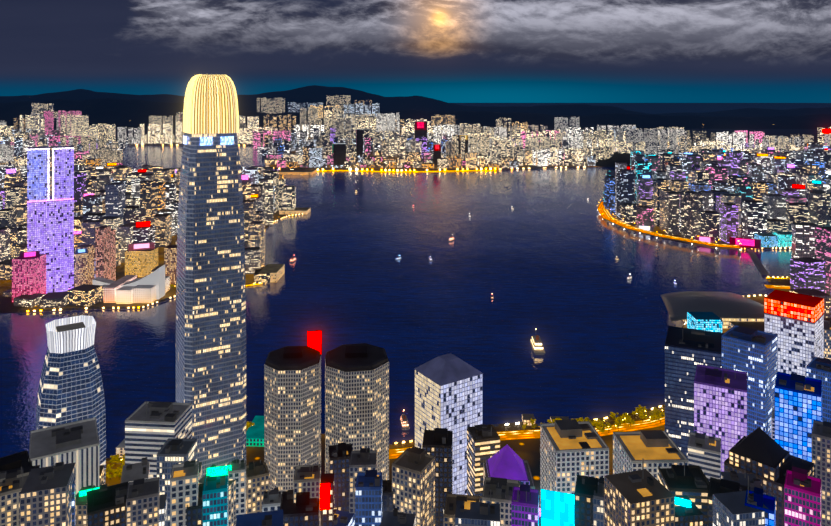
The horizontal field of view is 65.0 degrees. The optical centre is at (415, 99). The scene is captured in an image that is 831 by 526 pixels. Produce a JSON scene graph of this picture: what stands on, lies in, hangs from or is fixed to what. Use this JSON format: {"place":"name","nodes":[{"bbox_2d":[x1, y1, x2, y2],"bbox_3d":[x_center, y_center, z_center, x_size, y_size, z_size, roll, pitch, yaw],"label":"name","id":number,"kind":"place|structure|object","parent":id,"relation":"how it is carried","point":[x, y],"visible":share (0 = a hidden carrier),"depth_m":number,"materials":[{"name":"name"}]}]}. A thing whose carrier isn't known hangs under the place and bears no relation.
{"place":"outdoors","nodes":[
{"label":"outdoors","id":0,"kind":"place"},
{"bbox_2d":[0,211,292,312],"bbox_3d":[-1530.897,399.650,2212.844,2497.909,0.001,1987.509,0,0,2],"label":"peninsula","id":1,"kind":"object","parent":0,"point":[7,305],"visible":0.03,"depth_m":1343.71,"materials":[{"name":"grey"}]},
{"bbox_2d":[0,146,791,457],"bbox_3d":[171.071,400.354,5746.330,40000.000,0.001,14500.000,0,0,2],"label":"water","id":2,"kind":"structure","parent":0,"point":[544,262],"depth_m":1312.25,"materials":[{"name":"blue liquid"}]},
{"bbox_2d":[289,192,676,429],"bbox_3d":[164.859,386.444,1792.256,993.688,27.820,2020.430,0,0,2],"label":"boats","id":3,"kind":"object","parent":2,"relation":"on","point":[536,344],"visible":1,"depth_m":1033.84,"materials":[{"name":"white"}]},
{"bbox_2d":[0,98,830,128],"bbox_3d":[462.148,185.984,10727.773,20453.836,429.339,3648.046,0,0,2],"label":"mountain ridge","id":4,"kind":"structure","parent":0,"point":[132,113],"depth_m":9883.48,"materials":[{"name":"black"}]},
{"bbox_2d":[0,85,830,116],"bbox_3d":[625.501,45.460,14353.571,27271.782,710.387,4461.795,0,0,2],"label":"mountain ridge","id":5,"kind":"structure","parent":0,"point":[313,94],"depth_m":13560.81,"materials":[{"name":"black"}]},
{"bbox_2d":[0,0,830,102],"label":"sky","id":6,"kind":"structure","parent":0,"point":[449,51],"materials":[{"name":"grey"}]},
{"bbox_2d":[17,104,824,248],"bbox_3d":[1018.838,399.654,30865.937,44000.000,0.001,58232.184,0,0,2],"label":"land","id":7,"kind":"structure","parent":0,"point":[667,108],"depth_m":8703.23,"materials":[{"name":"grey"}]},
{"bbox_2d":[0,143,830,317],"bbox_3d":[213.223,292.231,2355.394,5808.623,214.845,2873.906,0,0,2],"label":"city","id":8,"kind":"object","parent":7,"relation":"on","point":[716,194],"visible":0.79,"depth_m":1924.07,"materials":[{"name":"multicoloured"}]},
{"bbox_2d":[0,95,830,168],"bbox_3d":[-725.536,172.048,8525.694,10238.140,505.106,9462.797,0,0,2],"label":"city","id":9,"kind":"object","parent":7,"relation":"on","point":[562,143],"visible":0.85,"depth_m":4600.83},
{"bbox_2d":[12,121,830,460],"bbox_3d":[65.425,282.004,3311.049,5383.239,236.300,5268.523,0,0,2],"label":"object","id":10,"kind":"object","parent":7,"relation":"on","point":[96,263],"visible":0.65,"depth_m":1394.13,"materials":[{"name":"orange"}]},
{"bbox_2d":[105,279,830,507],"bbox_3d":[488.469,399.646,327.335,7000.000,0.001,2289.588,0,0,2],"label":"hong kong land","id":11,"kind":"structure","parent":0,"point":[527,449],"depth_m":748.98,"materials":[{"name":"grey"}]},
{"bbox_2d":[0,457,768,525],"bbox_3d":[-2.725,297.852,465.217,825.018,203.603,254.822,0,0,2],"label":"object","id":12,"kind":"object","parent":11,"relation":"on","point":[643,497],"visible":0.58,"depth_m":364.86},
{"bbox_2d":[105,276,789,479],"bbox_3d":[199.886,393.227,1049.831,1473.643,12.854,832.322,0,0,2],"label":"park trees","id":13,"kind":"object","parent":11,"relation":"on","point":[639,410],"visible":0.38,"depth_m":791.28,"materials":[{"name":"green plant"}]},
{"bbox_2d":[682,312,763,332],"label":"convention centre","id":14,"kind":"structure","parent":11,"relation":"on","point":[709,321],"depth_m":1106.10,"materials":[{"name":"teal glass"}]},
{"bbox_2d":[661,291,763,320],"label":"convention centre roof","id":15,"kind":"structure","parent":14,"relation":"on","point":[679,305],"depth_m":1169.40,"materials":[{"name":"grey metal"}]},
{"bbox_2d":[584,151,629,167],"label":"hill","id":16,"kind":"structure","parent":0,"point":[617,157],"depth_m":3946.78,"materials":[{"name":"black"}]},
{"bbox_2d":[451,103,830,106],"bbox_3d":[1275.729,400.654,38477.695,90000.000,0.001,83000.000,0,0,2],"label":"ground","id":17,"kind":"structure","parent":0,"point":[801,104],"depth_m":66248.47,"materials":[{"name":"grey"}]},
{"bbox_2d":[0,74,830,525],"bbox_3d":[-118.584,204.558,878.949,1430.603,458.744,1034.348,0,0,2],"label":"skyscrapers","id":18,"kind":"structure","parent":17,"relation":"on","point":[746,400],"depth_m":539.73,"materials":[{"name":"grey glass"}]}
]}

